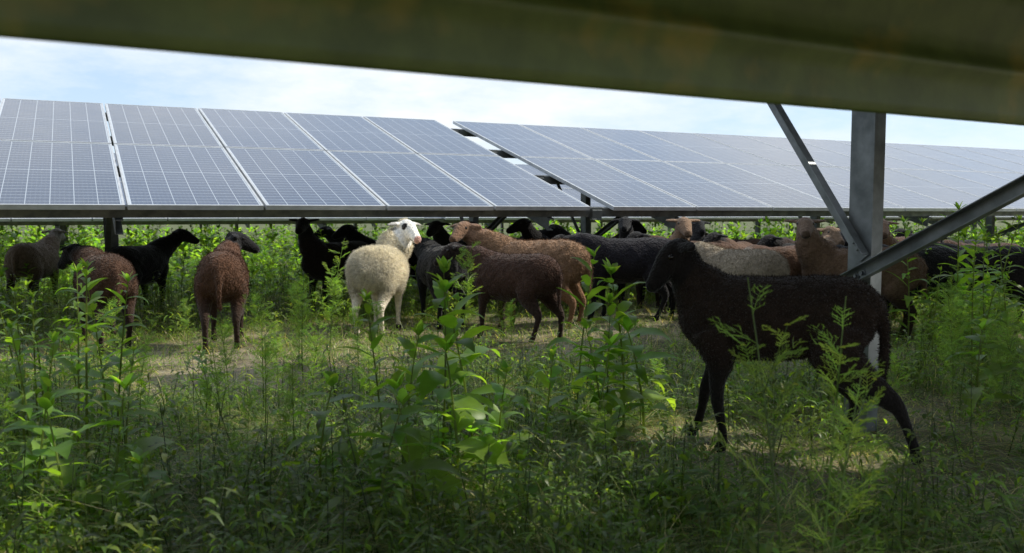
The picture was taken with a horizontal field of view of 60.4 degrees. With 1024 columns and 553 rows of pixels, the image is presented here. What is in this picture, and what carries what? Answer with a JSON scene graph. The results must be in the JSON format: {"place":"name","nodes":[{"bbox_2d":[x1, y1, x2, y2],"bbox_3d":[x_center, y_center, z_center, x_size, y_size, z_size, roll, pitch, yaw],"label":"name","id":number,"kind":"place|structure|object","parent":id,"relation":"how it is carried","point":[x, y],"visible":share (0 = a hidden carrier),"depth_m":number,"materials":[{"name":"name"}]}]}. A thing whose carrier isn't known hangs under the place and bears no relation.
{"place":"outdoors","nodes":[
{"label":"outdoors","id":0,"kind":"place"},
{"bbox_2d":[0,220,1023,552],"bbox_3d":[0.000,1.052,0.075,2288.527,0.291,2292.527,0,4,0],"label":"ground","id":1,"kind":"structure","parent":0,"point":[674,326],"depth_m":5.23,"materials":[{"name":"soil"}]},
{"bbox_2d":[0,353,24,481],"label":"feathery weed","id":2,"kind":"object","parent":1,"relation":"on","point":[3,380],"visible":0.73,"depth_m":2.97,"materials":[{"name":"green plant"}]},
{"bbox_2d":[0,295,60,446],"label":"leafy weed","id":3,"kind":"object","parent":1,"relation":"on","point":[8,339],"visible":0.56,"depth_m":3.58,"materials":[{"name":"green plant"}]},
{"bbox_2d":[7,290,55,462],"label":"leafy weed","id":4,"kind":"object","parent":1,"relation":"on","point":[47,358],"visible":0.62,"depth_m":3.43,"materials":[{"name":"green plant"}]},
{"bbox_2d":[0,282,63,452],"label":"leafy weed","id":5,"kind":"object","parent":1,"relation":"on","point":[15,395],"visible":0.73,"depth_m":3.12,"materials":[{"name":"green plant"}]},
{"bbox_2d":[3,228,68,305],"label":"sheep","id":6,"kind":"object","parent":1,"relation":"on","point":[41,256],"visible":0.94,"depth_m":8.95},
{"bbox_2d":[0,318,78,493],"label":"leafy weed","id":7,"kind":"object","parent":1,"relation":"on","point":[20,371],"visible":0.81,"depth_m":2.81,"materials":[{"name":"green plant"}]},
{"bbox_2d":[17,279,69,423],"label":"leafy weed","id":8,"kind":"object","parent":1,"relation":"on","point":[36,328],"visible":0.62,"depth_m":3.95,"materials":[{"name":"green plant"}]},
{"bbox_2d":[3,330,91,517],"bbox_3d":[-1.423,0.464,2.649,0.238,0.614,0.208,3,5,34],"label":"leafy weed","id":9,"kind":"object","parent":1,"relation":"on","point":[45,380],"visible":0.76,"depth_m":2.64,"materials":[{"name":"green plant"}]},
{"bbox_2d":[2,391,136,523],"bbox_3d":[-1.341,0.558,2.534,0.436,0.434,0.309,3,5,37],"label":"leafy weed","id":10,"kind":"object","parent":1,"relation":"on","point":[62,469],"visible":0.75,"depth_m":2.57,"materials":[{"name":"green plant"}]},
{"bbox_2d":[47,316,97,388],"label":"leafy weed","id":11,"kind":"object","parent":1,"relation":"on","point":[67,339],"visible":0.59,"depth_m":4.54,"materials":[{"name":"green plant"}]},
{"bbox_2d":[27,262,120,450],"bbox_3d":[-1.639,0.345,3.350,0.327,0.807,0.319,2,1,26],"label":"leafy weed","id":12,"kind":"object","parent":1,"relation":"on","point":[65,362],"visible":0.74,"depth_m":3.38,"materials":[{"name":"green plant"}]},
{"bbox_2d":[53,257,119,469],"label":"leafy weed","id":13,"kind":"object","parent":1,"relation":"on","point":[87,349],"visible":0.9,"depth_m":3.10,"materials":[{"name":"green plant"}]},
{"bbox_2d":[57,243,139,354],"bbox_3d":[-3.058,0.139,6.532,0.396,0.764,1.215,-3,5,-36],"label":"sheep","id":14,"kind":"object","parent":1,"relation":"on","point":[110,268],"visible":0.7,"depth_m":6.18},
{"bbox_2d":[63,267,138,444],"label":"leafy weed","id":15,"kind":"object","parent":1,"relation":"on","point":[91,307],"visible":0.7,"depth_m":3.69,"materials":[{"name":"green plant"}]},
{"bbox_2d":[95,298,128,373],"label":"feathery weed","id":16,"kind":"object","parent":1,"relation":"on","point":[112,322],"visible":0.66,"depth_m":4.91,"materials":[{"name":"green plant"}]},
{"bbox_2d":[80,271,159,443],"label":"leafy weed","id":17,"kind":"object","parent":1,"relation":"on","point":[116,361],"visible":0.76,"depth_m":3.48,"materials":[{"name":"green plant"}]},
{"bbox_2d":[96,345,150,480],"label":"leafy weed","id":18,"kind":"object","parent":1,"relation":"on","point":[127,389],"visible":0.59,"depth_m":2.98,"materials":[{"name":"green plant"}]},
{"bbox_2d":[72,372,185,512],"bbox_3d":[-1.285,0.536,2.780,0.325,0.453,0.463,0,4,3],"label":"leafy weed","id":19,"kind":"object","parent":1,"relation":"on","point":[142,444],"visible":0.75,"depth_m":2.82,"materials":[{"name":"green plant"}]},
{"bbox_2d":[95,450,190,531],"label":"leafy weed","id":20,"kind":"object","parent":1,"relation":"on","point":[138,459],"visible":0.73,"depth_m":2.49,"materials":[{"name":"green plant"}]},
{"bbox_2d":[131,311,161,404],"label":"feathery weed","id":21,"kind":"object","parent":1,"relation":"on","point":[146,346],"visible":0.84,"depth_m":4.49,"materials":[{"name":"green plant"}]},
{"bbox_2d":[106,229,199,315],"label":"sheep","id":22,"kind":"object","parent":1,"relation":"on","point":[149,259],"visible":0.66,"depth_m":8.59},
{"bbox_2d":[188,345,231,418],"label":"leafy weed","id":23,"kind":"object","parent":1,"relation":"on","point":[204,361],"visible":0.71,"depth_m":4.02,"materials":[{"name":"green plant"}]},
{"bbox_2d":[0,153,433,278],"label":"solar panel table","id":24,"kind":"object","parent":1,"relation":"on","point":[59,223],"visible":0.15,"depth_m":13.63,"materials":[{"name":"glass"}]},
{"bbox_2d":[201,329,235,443],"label":"feathery weed","id":25,"kind":"object","parent":1,"relation":"on","point":[217,379],"visible":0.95,"depth_m":3.43,"materials":[{"name":"green plant"}]},
{"bbox_2d":[193,231,259,353],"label":"sheep","id":26,"kind":"object","parent":1,"relation":"on","point":[222,275],"visible":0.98,"depth_m":6.00},
{"bbox_2d":[210,315,243,417],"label":"feathery weed","id":27,"kind":"object","parent":1,"relation":"on","point":[222,334],"visible":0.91,"depth_m":4.02,"materials":[{"name":"green plant"}]},
{"bbox_2d":[221,423,252,506],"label":"feathery weed","id":28,"kind":"object","parent":1,"relation":"on","point":[231,443],"visible":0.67,"depth_m":2.69,"materials":[{"name":"green plant"}]},
{"bbox_2d":[242,286,281,406],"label":"feathery weed","id":29,"kind":"object","parent":1,"relation":"on","point":[260,317],"visible":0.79,"depth_m":4.24,"materials":[{"name":"green plant"}]},
{"bbox_2d":[250,332,281,440],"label":"feathery weed","id":30,"kind":"object","parent":1,"relation":"on","point":[267,353],"visible":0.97,"depth_m":3.53,"materials":[{"name":"green plant"}]},
{"bbox_2d":[264,310,293,406],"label":"feathery weed","id":31,"kind":"object","parent":1,"relation":"on","point":[278,346],"visible":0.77,"depth_m":4.14,"materials":[{"name":"green plant"}]},
{"bbox_2d":[278,359,308,457],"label":"feathery weed","id":32,"kind":"object","parent":1,"relation":"on","point":[292,376],"visible":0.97,"depth_m":3.23,"materials":[{"name":"green plant"}]},
{"bbox_2d":[280,280,318,379],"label":"feathery weed","id":33,"kind":"object","parent":1,"relation":"on","point":[297,300],"visible":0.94,"depth_m":5.00,"materials":[{"name":"green plant"}]},
{"bbox_2d":[0,98,602,316],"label":"solar panel table","id":34,"kind":"object","parent":1,"relation":"on","point":[57,159],"visible":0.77,"depth_m":8.40,"materials":[{"name":"glass"}]},
{"bbox_2d":[288,272,314,367],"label":"feathery weed","id":35,"kind":"object","parent":1,"relation":"on","point":[296,288],"visible":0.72,"depth_m":5.30,"materials":[{"name":"green plant"}]},
{"bbox_2d":[252,371,370,499],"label":"leafy weed","id":36,"kind":"object","parent":1,"relation":"on","point":[324,431],"visible":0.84,"depth_m":2.83,"materials":[{"name":"green plant"}]},
{"bbox_2d":[294,323,329,420],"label":"feathery weed","id":37,"kind":"object","parent":1,"relation":"on","point":[309,340],"visible":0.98,"depth_m":3.96,"materials":[{"name":"green plant"}]},
{"bbox_2d":[289,217,369,308],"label":"sheep","id":38,"kind":"object","parent":1,"relation":"on","point":[314,250],"visible":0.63,"depth_m":8.42},
{"bbox_2d":[315,238,349,362],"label":"feathery weed","id":39,"kind":"object","parent":1,"relation":"on","point":[334,293],"visible":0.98,"depth_m":5.50,"materials":[{"name":"green plant"}]},
{"bbox_2d":[343,304,370,391],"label":"feathery weed","id":40,"kind":"object","parent":1,"relation":"on","point":[358,325],"visible":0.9,"depth_m":4.30,"materials":[{"name":"green plant"}]},
{"bbox_2d":[353,342,387,420],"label":"feathery weed","id":41,"kind":"object","parent":1,"relation":"on","point":[369,365],"visible":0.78,"depth_m":3.72,"materials":[{"name":"green plant"}]},
{"bbox_2d":[335,288,415,473],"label":"leafy weed","id":42,"kind":"object","parent":1,"relation":"on","point":[373,339],"visible":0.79,"depth_m":3.13,"materials":[{"name":"green plant"}]},
{"bbox_2d":[332,224,430,295],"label":"sheep","id":43,"kind":"object","parent":1,"relation":"on","point":[349,232],"visible":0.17,"depth_m":9.26},
{"bbox_2d":[344,217,420,335],"bbox_3d":[-1.021,-0.012,6.972,0.521,0.931,0.970,0,4,6],"label":"sheep","id":44,"kind":"object","parent":1,"relation":"on","point":[380,269],"visible":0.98,"depth_m":6.68},
{"bbox_2d":[318,388,466,527],"bbox_3d":[-0.387,0.545,2.649,0.438,0.433,0.315,-2,4,-20],"label":"leafy weed","id":45,"kind":"object","parent":1,"relation":"on","point":[402,396],"visible":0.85,"depth_m":2.62,"materials":[{"name":"green plant"}]},
{"bbox_2d":[347,369,468,512],"bbox_3d":[-0.352,0.526,2.747,0.333,0.462,0.450,-1,4,-18],"label":"leafy weed","id":46,"kind":"object","parent":1,"relation":"on","point":[410,452],"visible":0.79,"depth_m":2.74,"materials":[{"name":"green plant"}]},
{"bbox_2d":[364,319,453,485],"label":"leafy weed","id":47,"kind":"object","parent":1,"relation":"on","point":[412,372],"visible":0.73,"depth_m":2.98,"materials":[{"name":"green plant"}]},
{"bbox_2d":[412,237,468,329],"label":"sheep","id":48,"kind":"object","parent":1,"relation":"on","point":[426,251],"visible":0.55,"depth_m":7.37},
{"bbox_2d":[395,256,488,459],"bbox_3d":[-0.239,0.328,3.188,0.392,0.805,0.371,7,4,25],"label":"leafy weed","id":49,"kind":"object","parent":1,"relation":"on","point":[428,381],"visible":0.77,"depth_m":3.17,"materials":[{"name":"green plant"}]},
{"bbox_2d":[424,220,474,303],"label":"sheep","id":50,"kind":"object","parent":1,"relation":"on","point":[438,232],"visible":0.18,"depth_m":8.63},
{"bbox_2d":[391,331,510,481],"bbox_3d":[-0.238,0.471,3.070,0.396,0.547,0.553,-1,4,-9],"label":"leafy weed","id":51,"kind":"object","parent":1,"relation":"on","point":[474,448],"visible":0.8,"depth_m":3.06,"materials":[{"name":"green plant"}]},
{"bbox_2d":[451,241,481,350],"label":"feathery weed","id":52,"kind":"object","parent":1,"relation":"on","point":[467,263],"visible":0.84,"depth_m":5.35,"materials":[{"name":"green plant"}]},
{"bbox_2d":[423,274,514,447],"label":"leafy weed","id":53,"kind":"object","parent":1,"relation":"on","point":[449,321],"visible":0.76,"depth_m":3.21,"materials":[{"name":"green plant"}]},
{"bbox_2d":[433,242,564,342],"bbox_3d":[-0.070,0.114,6.779,1.131,0.754,0.414,3,5,40],"label":"sheep","id":54,"kind":"object","parent":1,"relation":"on","point":[527,281],"visible":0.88,"depth_m":6.57},
{"bbox_2d":[463,359,537,496],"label":"leafy weed","id":55,"kind":"object","parent":1,"relation":"on","point":[497,426],"visible":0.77,"depth_m":2.94,"materials":[{"name":"green plant"}]},
{"bbox_2d":[0,0,1023,432],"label":"solar panel table","id":56,"kind":"object","parent":1,"relation":"on","point":[868,64],"visible":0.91,"depth_m":1.41,"materials":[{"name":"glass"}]},
{"bbox_2d":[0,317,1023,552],"bbox_3d":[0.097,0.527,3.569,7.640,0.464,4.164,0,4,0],"label":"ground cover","id":57,"kind":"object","parent":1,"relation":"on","point":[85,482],"visible":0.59,"depth_m":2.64,"materials":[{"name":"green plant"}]},
{"bbox_2d":[0,282,1023,416],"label":"grass","id":58,"kind":"structure","parent":1,"relation":"on","point":[461,346],"depth_m":6.43,"materials":[{"name":"green plant"}]},
{"bbox_2d":[0,311,1023,472],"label":"straw","id":59,"kind":"object","parent":1,"relation":"on","point":[555,394],"visible":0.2,"depth_m":4.73,"materials":[{"name":"beige plant"}]},
{"bbox_2d":[0,260,1023,339],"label":"undergrowth","id":60,"kind":"object","parent":1,"relation":"on","point":[22,308],"visible":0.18,"depth_m":7.97,"materials":[{"name":"green plant"}]},
{"bbox_2d":[0,216,1023,286],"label":"meadow weeds","id":61,"kind":"object","parent":1,"relation":"on","point":[38,235],"visible":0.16,"depth_m":19.38,"materials":[{"name":"green plant"}]},
{"bbox_2d":[0,225,1023,309],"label":"weed thicket","id":62,"kind":"object","parent":1,"relation":"on","point":[250,261],"visible":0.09,"depth_m":10.63,"materials":[{"name":"green plant"}]},
{"bbox_2d":[449,221,594,328],"bbox_3d":[0.071,-0.016,7.511,1.328,0.939,0.468,2,4,21],"label":"sheep","id":63,"kind":"object","parent":1,"relation":"on","point":[562,251],"visible":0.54,"depth_m":7.34},
{"bbox_2d":[489,448,565,534],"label":"leafy weed","id":64,"kind":"object","parent":1,"relation":"on","point":[520,456],"visible":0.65,"depth_m":2.55,"materials":[{"name":"green plant"}]},
{"bbox_2d":[509,345,586,440],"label":"leafy weed","id":65,"kind":"object","parent":1,"relation":"on","point":[545,380],"visible":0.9,"depth_m":3.42,"materials":[{"name":"green plant"}]},
{"bbox_2d":[506,218,592,301],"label":"sheep","id":66,"kind":"object","parent":1,"relation":"on","point":[526,228],"visible":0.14,"depth_m":8.92},
{"bbox_2d":[546,246,620,440],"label":"leafy weed","id":67,"kind":"object","parent":1,"relation":"on","point":[592,307],"visible":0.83,"depth_m":3.77,"materials":[{"name":"green plant"}]},
{"bbox_2d":[585,404,612,490],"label":"feathery weed","id":68,"kind":"object","parent":1,"relation":"on","point":[597,423],"visible":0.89,"depth_m":2.90,"materials":[{"name":"green plant"}]},
{"bbox_2d":[564,318,640,424],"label":"leafy weed","id":69,"kind":"object","parent":1,"relation":"on","point":[584,324],"visible":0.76,"depth_m":3.71,"materials":[{"name":"green plant"}]},
{"bbox_2d":[554,332,651,454],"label":"leafy weed","id":70,"kind":"object","parent":1,"relation":"on","point":[628,395],"visible":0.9,"depth_m":3.58,"materials":[{"name":"green plant"}]},
{"bbox_2d":[569,291,647,418],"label":"leafy weed","id":71,"kind":"object","parent":1,"relation":"on","point":[608,334],"visible":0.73,"depth_m":3.80,"materials":[{"name":"green plant"}]},
{"bbox_2d":[552,233,675,320],"bbox_3d":[0.889,-0.003,7.742,1.257,0.778,0.402,1,4,10],"label":"sheep","id":72,"kind":"object","parent":1,"relation":"on","point":[634,258],"visible":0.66,"depth_m":7.58},
{"bbox_2d":[568,317,681,436],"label":"leafy weed","id":73,"kind":"object","parent":1,"relation":"on","point":[648,394],"visible":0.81,"depth_m":3.83,"materials":[{"name":"green plant"}]},
{"bbox_2d":[589,258,671,427],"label":"leafy weed","id":74,"kind":"object","parent":1,"relation":"on","point":[621,309],"visible":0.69,"depth_m":3.87,"materials":[{"name":"green plant"}]},
{"bbox_2d":[610,216,661,304],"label":"sheep","id":75,"kind":"object","parent":1,"relation":"on","point":[625,227],"visible":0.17,"depth_m":8.54},
{"bbox_2d":[635,217,699,313],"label":"sheep","id":76,"kind":"object","parent":1,"relation":"on","point":[683,226],"visible":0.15,"depth_m":7.92},
{"bbox_2d":[653,451,717,525],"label":"leafy weed","id":77,"kind":"object","parent":1,"relation":"on","point":[685,457],"visible":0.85,"depth_m":2.59,"materials":[{"name":"green plant"}]},
{"bbox_2d":[690,219,710,240],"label":"sheep","id":78,"kind":"object","parent":1,"relation":"on","point":[698,231],"visible":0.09,"depth_m":8.68},
{"bbox_2d":[702,232,752,247],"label":"sheep","id":79,"kind":"object","parent":1,"relation":"on","point":[712,237],"visible":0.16,"depth_m":8.50},
{"bbox_2d":[433,164,1023,238],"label":"solar panel table","id":80,"kind":"object","parent":1,"relation":"on","point":[570,191],"visible":0.04,"depth_m":18.18,"materials":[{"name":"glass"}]},
{"bbox_2d":[450,121,1023,291],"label":"solar panel table","id":81,"kind":"object","parent":1,"relation":"on","point":[662,177],"visible":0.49,"depth_m":11.40,"materials":[{"name":"glass"}]},
{"bbox_2d":[694,241,790,276],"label":"sheep","id":82,"kind":"object","parent":1,"relation":"on","point":[757,261],"visible":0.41,"depth_m":6.69},
{"bbox_2d":[707,242,801,276],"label":"sheep","id":83,"kind":"object","parent":1,"relation":"on","point":[790,254],"visible":0.16,"depth_m":7.47},
{"bbox_2d":[707,277,827,552],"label":"feathery weed","id":84,"kind":"object","parent":1,"relation":"on","point":[772,448],"visible":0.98,"depth_m":2.06,"materials":[{"name":"green plant"}]},
{"bbox_2d":[756,234,795,246],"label":"sheep","id":85,"kind":"object","parent":1,"relation":"on","point":[770,240],"visible":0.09,"depth_m":8.59},
{"bbox_2d":[645,235,923,464],"bbox_3d":[1.068,0.278,3.495,1.050,0.874,0.403,2,4,24],"label":"sheep","id":86,"kind":"object","parent":1,"relation":"on","point":[703,292],"visible":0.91,"depth_m":3.38},
{"bbox_2d":[781,296,890,552],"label":"feathery weed","id":87,"kind":"object","parent":1,"relation":"on","point":[867,404],"visible":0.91,"depth_m":2.12,"materials":[{"name":"green plant"}]},
{"bbox_2d":[791,376,892,552],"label":"feathery weed","id":88,"kind":"object","parent":1,"relation":"on","point":[867,480],"visible":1,"depth_m":1.91,"materials":[{"name":"green plant"}]},
{"bbox_2d":[783,217,928,341],"bbox_3d":[2.615,0.020,6.715,1.061,0.947,0.436,1,4,8],"label":"sheep","id":89,"kind":"object","parent":1,"relation":"on","point":[817,253],"visible":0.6,"depth_m":6.61},
{"bbox_2d":[817,226,896,321],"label":"sheep","id":90,"kind":"object","parent":1,"relation":"on","point":[832,234],"visible":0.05,"depth_m":7.53},
{"bbox_2d":[884,349,910,421],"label":"feathery weed","id":91,"kind":"object","parent":1,"relation":"on","point":[895,370],"visible":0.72,"depth_m":3.89,"materials":[{"name":"green plant"}]},
{"bbox_2d":[836,244,969,330],"bbox_3d":[3.011,0.092,6.913,1.241,0.752,0.394,0,4,-5],"label":"sheep","id":92,"kind":"object","parent":1,"relation":"on","point":[935,257],"visible":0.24,"depth_m":6.78},
{"bbox_2d":[882,219,941,313],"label":"sheep","id":93,"kind":"object","parent":1,"relation":"on","point":[888,240],"visible":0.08,"depth_m":7.81},
{"bbox_2d":[887,216,937,344],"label":"leafy weed","id":94,"kind":"object","parent":1,"relation":"on","point":[908,299],"visible":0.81,"depth_m":6.42,"materials":[{"name":"green plant"}]},
{"bbox_2d":[910,289,936,376],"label":"feathery weed","id":95,"kind":"object","parent":1,"relation":"on","point":[923,326],"visible":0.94,"depth_m":4.82,"materials":[{"name":"green plant"}]},
{"bbox_2d":[938,293,972,375],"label":"feathery weed","id":96,"kind":"object","parent":1,"relation":"on","point":[956,310],"visible":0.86,"depth_m":4.99,"materials":[{"name":"green plant"}]},
{"bbox_2d":[928,201,987,350],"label":"leafy weed","id":97,"kind":"object","parent":1,"relation":"on","point":[959,279],"visible":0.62,"depth_m":5.92,"materials":[{"name":"green plant"}]},
{"bbox_2d":[943,292,981,371],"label":"feathery weed","id":98,"kind":"object","parent":1,"relation":"on","point":[963,320],"visible":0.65,"depth_m":5.05,"materials":[{"name":"green plant"}]},
{"bbox_2d":[945,233,997,371],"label":"leafy weed","id":99,"kind":"object","parent":1,"relation":"on","point":[977,329],"visible":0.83,"depth_m":5.21,"materials":[{"name":"green plant"}]},
{"bbox_2d":[931,242,1023,325],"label":"sheep","id":100,"kind":"object","parent":1,"relation":"on","point":[1016,275],"visible":0.2,"depth_m":7.05},
{"bbox_2d":[941,318,1023,416],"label":"leafy weed","id":101,"kind":"object","parent":1,"relation":"on","point":[987,373],"visible":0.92,"depth_m":4.13,"materials":[{"name":"green plant"}]},
{"bbox_2d":[959,273,1007,385],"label":"leafy weed","id":102,"kind":"object","parent":1,"relation":"on","point":[988,312],"visible":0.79,"depth_m":4.56,"materials":[{"name":"green plant"}]},
{"bbox_2d":[957,271,1012,354],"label":"leafy weed","id":103,"kind":"object","parent":1,"relation":"on","point":[1004,316],"visible":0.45,"depth_m":5.59,"materials":[{"name":"green plant"}]},
{"bbox_2d":[964,218,1015,328],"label":"leafy weed","id":104,"kind":"object","parent":1,"relation":"on","point":[980,250],"visible":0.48,"depth_m":6.24,"materials":[{"name":"green plant"}]},
{"bbox_2d":[980,324,1022,414],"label":"feathery weed","id":105,"kind":"object","parent":1,"relation":"on","point":[1009,349],"visible":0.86,"depth_m":4.14,"materials":[{"name":"green plant"}]},
{"bbox_2d":[987,233,1023,357],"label":"leafy weed","id":106,"kind":"object","parent":1,"relation":"on","point":[1000,267],"visible":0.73,"depth_m":5.58,"materials":[{"name":"green plant"}]},
{"bbox_2d":[0,37,1023,163],"label":"sky","id":107,"kind":"structure","parent":0,"point":[29,69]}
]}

